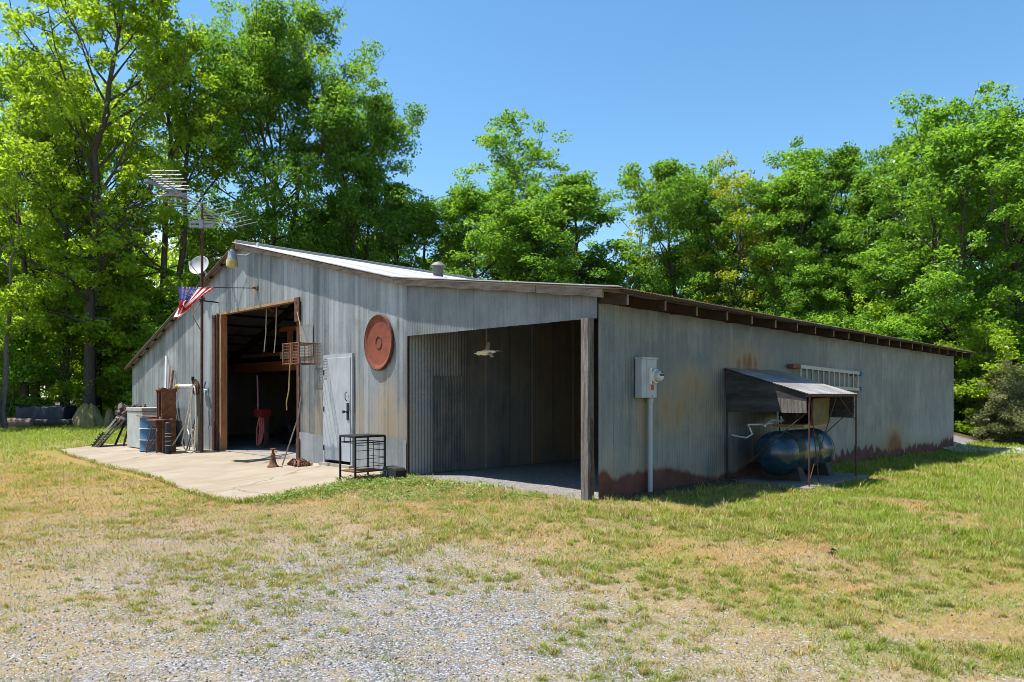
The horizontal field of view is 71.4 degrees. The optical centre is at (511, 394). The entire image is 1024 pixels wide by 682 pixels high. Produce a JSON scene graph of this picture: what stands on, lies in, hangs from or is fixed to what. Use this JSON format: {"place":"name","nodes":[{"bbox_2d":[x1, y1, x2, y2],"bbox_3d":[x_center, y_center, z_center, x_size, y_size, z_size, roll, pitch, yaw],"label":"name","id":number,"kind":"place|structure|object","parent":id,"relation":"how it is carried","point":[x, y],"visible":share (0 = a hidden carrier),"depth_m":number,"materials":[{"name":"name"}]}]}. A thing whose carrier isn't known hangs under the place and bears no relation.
{"place":"outdoors","nodes":[
{"label":"outdoors","id":0,"kind":"place"},
{"bbox_2d":[0,397,1023,681],"bbox_3d":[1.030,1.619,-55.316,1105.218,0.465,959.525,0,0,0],"label":"ground","id":1,"kind":"structure","parent":0,"point":[558,477],"depth_m":5.55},
{"bbox_2d":[7,418,33,426],"bbox_3d":[-22.150,1.186,30.950,2.508,0.425,0.413,0,0,-2],"label":"felled log","id":2,"kind":"object","parent":1,"relation":"on","point":[19,422],"visible":0.7,"depth_m":30.83,"materials":[{"name":"wood"}]},
{"bbox_2d":[0,305,53,415],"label":"understory bush","id":3,"kind":"object","parent":1,"relation":"on","point":[18,391],"visible":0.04,"depth_m":35.38,"materials":[{"name":"green plant"}]},
{"bbox_2d":[0,188,53,359],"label":"forest tree","id":4,"kind":"object","parent":1,"relation":"on","point":[2,259],"visible":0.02,"depth_m":40.00,"materials":[{"name":"green plant"}]},
{"bbox_2d":[0,201,62,384],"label":"forest tree","id":5,"kind":"object","parent":1,"relation":"on","point":[28,274],"visible":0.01,"depth_m":47.79,"materials":[{"name":"green plant"}]},
{"bbox_2d":[0,311,71,417],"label":"understory bush","id":6,"kind":"object","parent":1,"relation":"on","point":[50,376],"visible":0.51,"depth_m":33.03,"materials":[{"name":"green plant"}]},
{"bbox_2d":[0,43,78,403],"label":"slender tree","id":7,"kind":"object","parent":1,"relation":"on","point":[6,98],"visible":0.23,"depth_m":33.57,"materials":[{"name":"green plant"}]},
{"bbox_2d":[0,53,89,429],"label":"crooked tree","id":8,"kind":"object","parent":1,"relation":"on","point":[14,302],"visible":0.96,"depth_m":30.02,"materials":[{"name":"green plant"}]},
{"bbox_2d":[16,405,76,420],"bbox_3d":[-21.000,0.920,32.217,2.400,0.959,1.166,0,0,0],"label":"covered trailer","id":9,"kind":"object","parent":1,"relation":"on","point":[34,412],"visible":0.64,"depth_m":31.71,"materials":[{"name":"black plastic"}]},
{"bbox_2d":[0,76,104,397],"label":"forest tree","id":10,"kind":"object","parent":1,"relation":"on","point":[4,282],"visible":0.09,"depth_m":38.36,"materials":[{"name":"green plant"}]},
{"bbox_2d":[34,419,72,426],"bbox_3d":[-20.125,1.217,31.250,1.462,0.365,0.351,0,0,-4],"label":"felled log","id":11,"kind":"object","parent":1,"relation":"on","point":[51,422],"visible":0.82,"depth_m":31.11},
{"bbox_2d":[0,81,109,404],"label":"slender tree","id":12,"kind":"object","parent":1,"relation":"on","point":[61,163],"visible":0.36,"depth_m":33.30,"materials":[{"name":"green plant"}]},
{"bbox_2d":[0,291,124,409],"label":"understory bush","id":13,"kind":"object","parent":1,"relation":"on","point":[55,322],"visible":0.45,"depth_m":33.66,"materials":[{"name":"green plant"}]},
{"bbox_2d":[29,287,125,418],"bbox_3d":[-23.303,-2.489,39.539,5.650,8.221,6.651,0,0,-26],"label":"understory bush","id":14,"kind":"object","parent":1,"relation":"on","point":[108,403],"visible":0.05,"depth_m":38.34,"materials":[{"name":"green plant"}]},
{"bbox_2d":[72,402,103,426],"bbox_3d":[-18.996,0.850,31.900,1.722,1.099,1.188,0,0,0],"label":"tarp","id":15,"kind":"object","parent":1,"relation":"on","point":[87,414],"visible":0.86,"depth_m":31.60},
{"bbox_2d":[16,77,162,362],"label":"forest tree","id":16,"kind":"object","parent":1,"relation":"on","point":[115,91],"visible":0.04,"depth_m":42.88,"materials":[{"name":"green plant"}]},
{"bbox_2d":[18,56,187,416],"bbox_3d":[-21.755,-7.693,37.690,7.778,18.451,8.102,0,0,-39],"label":"forest tree","id":17,"kind":"object","parent":1,"relation":"on","point":[126,184],"visible":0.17,"depth_m":36.56,"materials":[{"name":"green plant"}]},
{"bbox_2d":[104,407,115,425],"bbox_3d":[-18.150,0.971,32.101,0.560,0.858,0.580,0,0,41],"label":"tarp","id":18,"kind":"object","parent":1,"relation":"on","point":[109,417],"visible":0.85,"depth_m":31.95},
{"bbox_2d":[0,0,220,406],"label":"tulip tree","id":19,"kind":"object","parent":1,"relation":"on","point":[82,275],"visible":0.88,"depth_m":33.03,"materials":[{"name":"green plant"}]},
{"bbox_2d":[71,210,158,362],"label":"forest tree","id":20,"kind":"object","parent":1,"relation":"on","point":[151,270],"depth_m":50.25,"materials":[{"name":"green plant"}]},
{"bbox_2d":[61,282,171,406],"bbox_3d":[-18.251,-2.003,34.929,4.944,7.194,5.820,0,0,7],"label":"understory bush","id":21,"kind":"object","parent":1,"relation":"on","point":[103,387],"visible":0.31,"depth_m":33.83,"materials":[{"name":"green plant"}]},
{"bbox_2d":[74,281,182,412],"bbox_3d":[-19.538,-2.219,37.682,6.810,7.763,6.238,0,0,-5],"label":"understory bush","id":22,"kind":"object","parent":1,"relation":"on","point":[108,358],"visible":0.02,"depth_m":36.30,"materials":[{"name":"green plant"}]},
{"bbox_2d":[108,311,165,401],"bbox_3d":[-16.679,-1.128,33.667,3.673,5.344,4.323,0,0,-43],"label":"understory bush","id":23,"kind":"object","parent":1,"relation":"on","point":[144,338],"visible":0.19,"depth_m":33.06,"materials":[{"name":"green plant"}]},
{"bbox_2d":[70,0,248,316],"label":"tulip tree","id":24,"kind":"object","parent":1,"relation":"on","point":[178,227],"visible":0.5,"depth_m":36.88,"materials":[{"name":"green plant"}]},
{"bbox_2d":[128,268,203,361],"bbox_3d":[-15.739,-2.219,35.712,6.238,7.763,6.810,0,0,29],"label":"understory bush","id":25,"kind":"object","parent":1,"relation":"on","point":[174,306],"visible":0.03,"depth_m":34.27,"materials":[{"name":"green plant"}]},
{"bbox_2d":[156,204,247,288],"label":"forest tree","id":26,"kind":"object","parent":1,"relation":"on","point":[174,238],"visible":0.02,"depth_m":52.06,"materials":[{"name":"green plant"}]},
{"bbox_2d":[62,443,381,501],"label":"concrete slab","id":27,"kind":"structure","parent":1,"relation":"on","point":[228,474],"depth_m":13.93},
{"bbox_2d":[91,432,108,446],"bbox_3d":[-11.682,1.260,20.277,0.595,0.438,0.262,0,0,13],"label":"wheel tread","id":28,"kind":"object","parent":27,"relation":"on","point":[98,437],"visible":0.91,"depth_m":20.29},
{"bbox_2d":[97,419,125,446],"bbox_3d":[-11.356,1.060,20.245,0.741,0.835,0.310,0,0,-25],"label":"leaning plank","id":29,"kind":"object","parent":27,"relation":"on","point":[112,432],"visible":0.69,"depth_m":20.12,"materials":[{"name":"grey wood"}]},
{"bbox_2d":[114,402,146,445],"bbox_3d":[-10.891,0.827,20.469,1.067,1.233,0.755,0,0,44],"label":"engine stand","id":30,"kind":"object","parent":27,"relation":"on","point":[121,410],"visible":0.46,"depth_m":20.44,"materials":[{"name":"grey metal"}]},
{"bbox_2d":[136,415,156,450],"bbox_3d":[-9.339,0.983,18.455,0.624,0.915,0.600,0,0,27],"label":"steel drum","id":31,"kind":"object","parent":27,"relation":"on","point":[145,427],"visible":0.63,"depth_m":18.19,"materials":[{"name":"blue paint"}]},
{"bbox_2d":[126,407,176,447],"bbox_3d":[-9.928,0.881,19.596,1.260,1.080,0.900,0,0,44],"label":"chest freezer","id":32,"kind":"object","parent":27,"relation":"on","point":[133,429],"visible":0.49,"depth_m":19.29,"materials":[{"name":"metal"}]},
{"bbox_2d":[145,387,177,452],"bbox_3d":[-8.753,0.628,17.830,1.112,1.637,0.580,0,0,44],"label":"rusty machine","id":33,"kind":"object","parent":27,"relation":"on","point":[166,403],"visible":0.98,"depth_m":17.75,"materials":[{"name":"metal"}]},
{"bbox_2d":[165,356,166,388],"bbox_3d":[-9.513,0.159,19.540,0.056,2.545,1.414,0,0,-24],"label":"leaning pole","id":34,"kind":"object","parent":27,"relation":"on","point":[166,372],"visible":0.35,"depth_m":19.91,"materials":[{"name":"white plastic"}]},
{"bbox_2d":[165,422,170,453],"bbox_3d":[-8.448,1.054,17.490,0.141,0.780,0.145,0,0,44],"label":"drain pipe","id":35,"kind":"object","parent":27,"relation":"on","point":[167,437],"visible":1,"depth_m":17.43,"materials":[{"name":"black plastic"}]},
{"bbox_2d":[195,390,203,451],"bbox_3d":[-7.837,0.665,17.857,0.160,1.570,0.140,0,0,44],"label":"wall post","id":36,"kind":"object","parent":27,"relation":"on","point":[197,447],"depth_m":17.78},
{"bbox_2d":[175,377,199,394],"bbox_3d":[-8.111,-0.230,17.853,0.971,0.460,0.206,0,0,26],"label":"hose hanger","id":37,"kind":"object","parent":36,"relation":"attached to","point":[195,383],"visible":0.75,"depth_m":17.74,"materials":[{"name":"metal"}]},
{"bbox_2d":[172,386,196,452],"bbox_3d":[-8.142,0.603,17.653,0.995,1.676,0.319,0,0,24],"label":"water hose","id":38,"kind":"object","parent":37,"relation":"hanging from","point":[193,438],"visible":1,"depth_m":17.60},
{"bbox_2d":[192,202,217,452],"bbox_3d":[-7.613,-1.650,17.673,0.335,6.140,0.542,0,0,24],"label":"antenna mast","id":39,"kind":"object","parent":27,"relation":"on","point":[201,372],"visible":0.95,"depth_m":17.44,"materials":[{"name":"metal"}]},
{"bbox_2d":[144,169,255,231],"bbox_3d":[-7.593,-4.511,17.250,1.649,0.881,4.601,0,0,0],"label":"television antenna","id":40,"kind":"object","parent":39,"relation":"attached to","point":[203,224],"visible":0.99,"depth_m":16.91,"materials":[{"name":"metal"}]},
{"bbox_2d":[267,448,278,466],"bbox_3d":[-4.760,1.244,14.159,0.228,0.375,0.292,0,0,-9],"label":"screw jack","id":41,"kind":"object","parent":27,"relation":"on","point":[272,462],"visible":1,"depth_m":14.14,"materials":[{"name":"metal"}]},
{"bbox_2d":[282,364,301,464],"bbox_3d":[-4.393,0.403,14.182,0.651,2.047,0.041,0,0,37],"label":"leaning rod","id":42,"kind":"object","parent":27,"relation":"on","point":[297,416],"visible":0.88,"depth_m":14.04,"materials":[{"name":"metal"}]},
{"bbox_2d":[287,458,312,466],"bbox_3d":[-4.267,1.342,14.308,0.401,0.174,0.688,0,0,-33],"label":"chain pile","id":43,"kind":"object","parent":27,"relation":"on","point":[298,462],"visible":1,"depth_m":14.17,"materials":[{"name":"metal"}]},
{"bbox_2d":[339,433,385,479],"bbox_3d":[-2.572,1.067,12.185,0.550,0.777,0.630,0,0,44],"label":"metal stand","id":44,"kind":"object","parent":27,"relation":"on","point":[355,470],"visible":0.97,"depth_m":12.17,"materials":[{"name":"black metal"}]},
{"bbox_2d":[158,0,401,280],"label":"oak tree","id":45,"kind":"object","parent":1,"relation":"on","point":[264,41],"visible":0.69,"depth_m":39.61,"materials":[{"name":"green plant"}]},
{"bbox_2d":[294,64,429,265],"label":"oak tree","id":46,"kind":"object","parent":1,"relation":"on","point":[379,109],"visible":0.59,"depth_m":41.86,"materials":[{"name":"green plant"}]},
{"bbox_2d":[382,465,406,479],"bbox_3d":[-2.010,1.325,12.073,0.418,0.230,0.252,0,0,44],"label":"battery box","id":47,"kind":"object","parent":1,"relation":"on","point":[394,471],"visible":0.76,"depth_m":11.99,"materials":[{"name":"black plastic"}]},
{"bbox_2d":[372,227,416,264],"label":"forest tree","id":48,"kind":"object","parent":1,"relation":"on","point":[388,258],"visible":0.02,"depth_m":52.05,"materials":[{"name":"green plant"}]},
{"bbox_2d":[249,472,546,511],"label":"weeds","id":49,"kind":"object","parent":1,"relation":"on","point":[380,480],"visible":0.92,"depth_m":10.65,"materials":[{"name":"green plant"}]},
{"bbox_2d":[347,179,477,275],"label":"oak tree","id":50,"kind":"object","parent":1,"relation":"on","point":[422,232],"visible":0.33,"depth_m":42.79,"materials":[{"name":"green plant"}]},
{"bbox_2d":[427,231,488,278],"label":"forest tree","id":51,"kind":"object","parent":1,"relation":"on","point":[454,262],"visible":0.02,"depth_m":49.90,"materials":[{"name":"green plant"}]},
{"bbox_2d":[414,167,541,281],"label":"maple tree","id":52,"kind":"object","parent":1,"relation":"on","point":[464,203],"visible":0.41,"depth_m":42.27,"materials":[{"name":"green plant"}]},
{"bbox_2d":[472,232,534,277],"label":"forest tree","id":53,"kind":"object","parent":1,"relation":"on","point":[491,262],"depth_m":47.68,"materials":[{"name":"green plant"}]},
{"bbox_2d":[4,219,1011,413],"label":"distant woodland","id":54,"kind":"object","parent":1,"relation":"on","point":[174,262],"depth_m":54.52,"materials":[{"name":"green plant"}]},
{"bbox_2d":[0,424,1023,681],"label":"green grass","id":55,"kind":"structure","parent":1,"relation":"on","point":[748,512],"depth_m":7.55,"materials":[{"name":"plant"}]},
{"bbox_2d":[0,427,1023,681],"bbox_3d":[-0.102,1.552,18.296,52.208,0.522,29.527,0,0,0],"label":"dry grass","id":56,"kind":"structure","parent":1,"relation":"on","point":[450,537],"depth_m":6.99,"materials":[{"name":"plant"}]},
{"bbox_2d":[0,490,1023,681],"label":"gravel stones","id":57,"kind":"object","parent":1,"relation":"on","point":[323,614],"visible":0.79,"depth_m":5.41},
{"bbox_2d":[431,108,600,282],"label":"maple tree","id":58,"kind":"object","parent":1,"relation":"on","point":[509,163],"visible":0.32,"depth_m":42.52,"materials":[{"name":"green plant"}]},
{"bbox_2d":[446,184,587,283],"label":"maple tree","id":59,"kind":"object","parent":1,"relation":"on","point":[513,235],"visible":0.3,"depth_m":38.53,"materials":[{"name":"green plant"}]},
{"bbox_2d":[124,240,975,500],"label":"metal barn","id":60,"kind":"structure","parent":1,"relation":"on","point":[553,380],"depth_m":13.79,"materials":[{"name":"metal"}]},
{"bbox_2d":[189,256,208,276],"bbox_3d":[-8.010,-3.148,18.203,0.471,0.895,0.508,0,0,-24],"label":"satellite dish","id":61,"kind":"object","parent":60,"relation":"attached to","point":[195,265],"visible":0.86,"depth_m":18.32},
{"bbox_2d":[169,285,257,290],"bbox_3d":[-6.545,-2.396,15.689,0.120,0.249,1.952,0,0,44],"label":"flag pole","id":62,"kind":"object","parent":60,"relation":"attached to","point":[255,287],"visible":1,"depth_m":15.87,"materials":[{"name":"black metal"}]},
{"bbox_2d":[173,287,213,319],"bbox_3d":[-7.060,-1.985,15.640,0.731,0.760,0.800,0,0,44],"label":"flag","id":63,"kind":"object","parent":62,"relation":"hanging from","point":[189,297],"visible":1,"depth_m":15.42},
{"bbox_2d":[226,242,258,267],"bbox_3d":[-6.161,-3.197,16.267,0.704,0.605,0.268,0,0,-27],"label":"yard lamp","id":64,"kind":"object","parent":60,"relation":"attached to","point":[231,260],"visible":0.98,"depth_m":16.09,"materials":[{"name":"yellow glass"}]},
{"bbox_2d":[254,375,270,447],"bbox_3d":[-6.420,0.432,18.281,0.490,1.876,0.331,0,0,44],"label":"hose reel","id":65,"kind":"object","parent":60,"relation":"on","point":[263,415],"visible":1,"depth_m":18.25,"materials":[{"name":"metal"}]},
{"bbox_2d":[276,420,295,443],"bbox_3d":[-6.324,1.040,19.917,0.660,0.669,0.258,0,0,33],"label":"old tire","id":66,"kind":"object","parent":60,"relation":"on","point":[284,429],"visible":0.97,"depth_m":19.81,"materials":[{"name":"black rubber"}]},
{"bbox_2d":[282,312,320,364],"bbox_3d":[-4.327,-1.178,14.399,1.086,1.157,0.568,0,0,44],"label":"wire cage","id":67,"kind":"object","parent":60,"relation":"hanging from","point":[291,350],"visible":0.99,"depth_m":14.12,"materials":[{"name":"metal"}]},
{"bbox_2d":[323,357,349,461],"bbox_3d":[-3.468,0.275,13.900,0.960,2.010,0.170,0,0,44],"label":"steel door","id":68,"kind":"structure","parent":60,"relation":"in","point":[336,372],"depth_m":13.92,"materials":[{"name":"white metal"}]},
{"bbox_2d":[364,314,393,370],"bbox_3d":[-2.435,-0.960,12.968,0.876,1.030,0.048,0,0,44],"label":"disc","id":69,"kind":"object","parent":60,"relation":"attached to","point":[378,342],"visible":1,"depth_m":12.96,"materials":[{"name":"metal"}]},
{"bbox_2d":[474,342,502,356],"bbox_3d":[-0.411,-1.178,12.188,0.587,1.084,0.179,0,0,44],"label":"bird ornament","id":70,"kind":"object","parent":60,"relation":"hanging from","point":[486,351],"visible":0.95,"depth_m":12.17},
{"bbox_2d":[634,357,663,491],"bbox_3d":[1.982,0.482,10.190,0.260,2.044,0.422,0,0,44],"label":"meter panel","id":71,"kind":"object","parent":60,"relation":"attached to","point":[649,376],"visible":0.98,"depth_m":10.19,"materials":[{"name":"grey metal"}]},
{"bbox_2d":[788,364,864,390],"bbox_3d":[6.780,-0.345,15.190,0.140,0.510,3.980,0,0,44],"label":"aluminium ladder","id":72,"kind":"object","parent":60,"relation":"attached to","point":[823,369],"visible":0.81,"depth_m":15.27,"materials":[{"name":"metal"}]},
{"bbox_2d":[531,235,598,285],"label":"forest tree","id":73,"kind":"object","parent":1,"relation":"on","point":[589,244],"visible":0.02,"depth_m":48.23,"materials":[{"name":"green plant"}]},
{"bbox_2d":[488,170,678,292],"bbox_3d":[3.559,-5.689,40.240,11.123,14.528,9.681,0,0,-23],"label":"maple tree","id":74,"kind":"object","parent":1,"relation":"on","point":[569,196],"visible":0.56,"depth_m":38.44,"materials":[{"name":"green plant"}]},
{"bbox_2d":[589,268,626,285],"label":"forest tree","id":75,"kind":"object","parent":1,"relation":"on","point":[613,278],"visible":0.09,"depth_m":40.03,"materials":[{"name":"green plant"}]},
{"bbox_2d":[605,245,656,290],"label":"forest tree","id":76,"kind":"object","parent":1,"relation":"on","point":[624,275],"visible":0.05,"depth_m":45.25,"materials":[{"name":"green plant"}]},
{"bbox_2d":[611,176,678,287],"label":"sapling tree","id":77,"kind":"object","parent":1,"relation":"on","point":[629,233],"visible":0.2,"depth_m":40.50,"materials":[{"name":"green plant"}]},
{"bbox_2d":[614,157,750,304],"bbox_3d":[9.081,-5.790,38.825,7.014,14.736,8.058,0,0,10],"label":"maple tree","id":78,"kind":"object","parent":1,"relation":"on","point":[672,194],"visible":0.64,"depth_m":37.30,"materials":[{"name":"green plant"}]},
{"bbox_2d":[662,224,726,298],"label":"forest tree","id":79,"kind":"object","parent":1,"relation":"on","point":[686,234],"visible":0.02,"depth_m":44.42,"materials":[{"name":"green plant"}]},
{"bbox_2d":[649,158,770,305],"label":"maple tree","id":80,"kind":"object","parent":1,"relation":"on","point":[698,225],"visible":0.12,"depth_m":38.19,"materials":[{"name":"green plant"}]},
{"bbox_2d":[680,149,790,313],"bbox_3d":[11.703,-5.394,37.140,5.591,13.870,6.259,0,0,44],"label":"yellow maple","id":81,"kind":"object","parent":1,"relation":"on","point":[733,277],"visible":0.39,"depth_m":36.13,"materials":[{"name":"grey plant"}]},
{"bbox_2d":[723,228,783,307],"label":"forest tree","id":82,"kind":"object","parent":1,"relation":"on","point":[749,285],"depth_m":43.58,"materials":[{"name":"green plant"}]},
{"bbox_2d":[710,169,798,298],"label":"sapling tree","id":83,"kind":"object","parent":1,"relation":"on","point":[739,193],"visible":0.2,"depth_m":37.27,"materials":[{"name":"green plant"}]},
{"bbox_2d":[725,157,861,318],"bbox_3d":[14.214,-5.371,35.980,6.491,13.821,6.514,0,0,-12],"label":"maple tree","id":84,"kind":"object","parent":1,"relation":"on","point":[827,198],"visible":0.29,"depth_m":35.73,"materials":[{"name":"green plant"}]},
{"bbox_2d":[749,240,848,322],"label":"forest tree","id":85,"kind":"object","parent":1,"relation":"on","point":[805,277],"visible":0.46,"depth_m":33.63,"materials":[{"name":"green plant"}]},
{"bbox_2d":[731,472,868,490],"bbox_3d":[4.943,1.520,12.314,1.500,0.200,2.600,0,0,44],"label":"equipment pad","id":86,"kind":"object","parent":1,"relation":"on","point":[823,479],"visible":0.26,"depth_m":11.83,"materials":[{"name":"concrete"}]},
{"bbox_2d":[725,368,857,486],"bbox_3d":[4.841,0.478,12.267,1.420,1.884,2.150,0,0,44],"label":"tank shelter","id":87,"kind":"object","parent":86,"relation":"on","point":[790,393],"visible":0.99,"depth_m":11.78,"materials":[{"name":"metal"}]},
{"bbox_2d":[754,397,834,481],"bbox_3d":[4.908,0.729,12.321,0.728,1.381,2.120,0,0,44],"label":"air compressor","id":88,"kind":"object","parent":86,"relation":"on","point":[784,456],"visible":0.88,"depth_m":11.90,"materials":[{"name":"blue paint"}]},
{"bbox_2d":[731,422,772,438],"bbox_3d":[4.118,0.600,12.089,0.732,0.272,0.240,0,0,-4],"label":"air hose","id":89,"kind":"object","parent":88,"relation":"attached to","point":[751,434],"visible":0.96,"depth_m":12.04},
{"bbox_2d":[724,136,882,319],"bbox_3d":[14.932,-5.794,36.456,8.999,14.758,6.946,0,0,-43],"label":"maple tree","id":90,"kind":"object","parent":1,"relation":"on","point":[787,185],"visible":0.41,"depth_m":35.20,"materials":[{"name":"green plant"}]},
{"bbox_2d":[758,297,854,327],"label":"understory bush","id":91,"kind":"object","parent":1,"relation":"on","point":[816,318],"visible":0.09,"depth_m":33.02,"materials":[{"name":"green plant"}]},
{"bbox_2d":[763,140,892,324],"bbox_3d":[16.724,-5.790,37.283,5.962,14.736,6.850,0,0,-28],"label":"maple tree","id":92,"kind":"object","parent":1,"relation":"on","point":[835,165],"visible":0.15,"depth_m":36.81,"materials":[{"name":"green plant"}]},
{"bbox_2d":[806,184,910,309],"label":"forest tree","id":93,"kind":"object","parent":1,"relation":"on","point":[851,213],"visible":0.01,"depth_m":41.25,"materials":[{"name":"green plant"}]},
{"bbox_2d":[834,230,950,344],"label":"forest tree","id":94,"kind":"object","parent":1,"relation":"on","point":[862,288],"visible":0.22,"depth_m":31.30,"materials":[{"name":"green plant"}]},
{"bbox_2d":[815,114,980,328],"bbox_3d":[18.326,-5.486,34.623,6.718,14.113,7.718,0,0,18],"label":"maple tree","id":95,"kind":"object","parent":1,"relation":"on","point":[861,202],"visible":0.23,"depth_m":34.04,"materials":[{"name":"green plant"}]},
{"bbox_2d":[839,297,966,412],"bbox_3d":[15.394,-1.109,28.517,4.325,5.382,4.722,0,0,-34],"label":"understory bush","id":96,"kind":"object","parent":1,"relation":"on","point":[894,326],"visible":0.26,"depth_m":28.20,"materials":[{"name":"green plant"}]},
{"bbox_2d":[843,293,972,337],"bbox_3d":[16.611,-1.517,30.422,4.988,6.166,4.238,0,0,-32],"label":"understory bush","id":97,"kind":"object","parent":1,"relation":"on","point":[875,307],"visible":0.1,"depth_m":30.33,"materials":[{"name":"green plant"}]},
{"bbox_2d":[846,79,1023,429],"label":"maple tree","id":98,"kind":"object","parent":1,"relation":"on","point":[951,161],"visible":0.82,"depth_m":27.63,"materials":[{"name":"green plant"}]},
{"bbox_2d":[903,181,992,267],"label":"forest tree","id":99,"kind":"object","parent":1,"relation":"on","point":[985,262],"depth_m":38.91,"materials":[{"name":"green plant"}]},
{"bbox_2d":[879,126,1023,418],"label":"maple tree","id":100,"kind":"object","parent":1,"relation":"on","point":[953,229],"visible":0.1,"depth_m":32.49,"materials":[{"name":"green plant"}]},
{"bbox_2d":[904,287,1015,426],"bbox_3d":[18.762,-1.495,30.594,4.990,6.210,5.448,0,0,9],"label":"understory bush","id":101,"kind":"object","parent":1,"relation":"on","point":[960,417],"visible":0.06,"depth_m":29.54,"materials":[{"name":"green plant"}]},
{"bbox_2d":[903,82,1023,436],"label":"maple tree","id":102,"kind":"object","parent":1,"relation":"on","point":[1018,190],"visible":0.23,"depth_m":28.29,"materials":[{"name":"green plant"}]},
{"bbox_2d":[934,319,1023,439],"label":"understory bush","id":103,"kind":"object","parent":1,"relation":"on","point":[973,343],"visible":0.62,"depth_m":25.97,"materials":[{"name":"green plant"}]},
{"bbox_2d":[943,442,1023,452],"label":"gravel drive","id":104,"kind":"structure","parent":1,"relation":"on","point":[966,448],"depth_m":22.26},
{"bbox_2d":[954,159,1023,324],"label":"forest tree","id":105,"kind":"object","parent":1,"relation":"on","point":[1011,235],"visible":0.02,"depth_m":33.47,"materials":[{"name":"green plant"}]},
{"bbox_2d":[961,323,1023,437],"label":"understory bush","id":106,"kind":"object","parent":1,"relation":"on","point":[1020,337],"visible":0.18,"depth_m":26.52,"materials":[{"name":"green plant"}]},
{"bbox_2d":[964,359,1023,443],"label":"cedar shrub","id":107,"kind":"object","parent":1,"relation":"on","point":[1005,400],"visible":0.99,"depth_m":24.77,"materials":[{"name":"green plant"}]},
{"bbox_2d":[0,0,1023,396],"label":"sky","id":108,"kind":"structure","parent":0,"point":[644,82],"materials":[{"name":"blue"}]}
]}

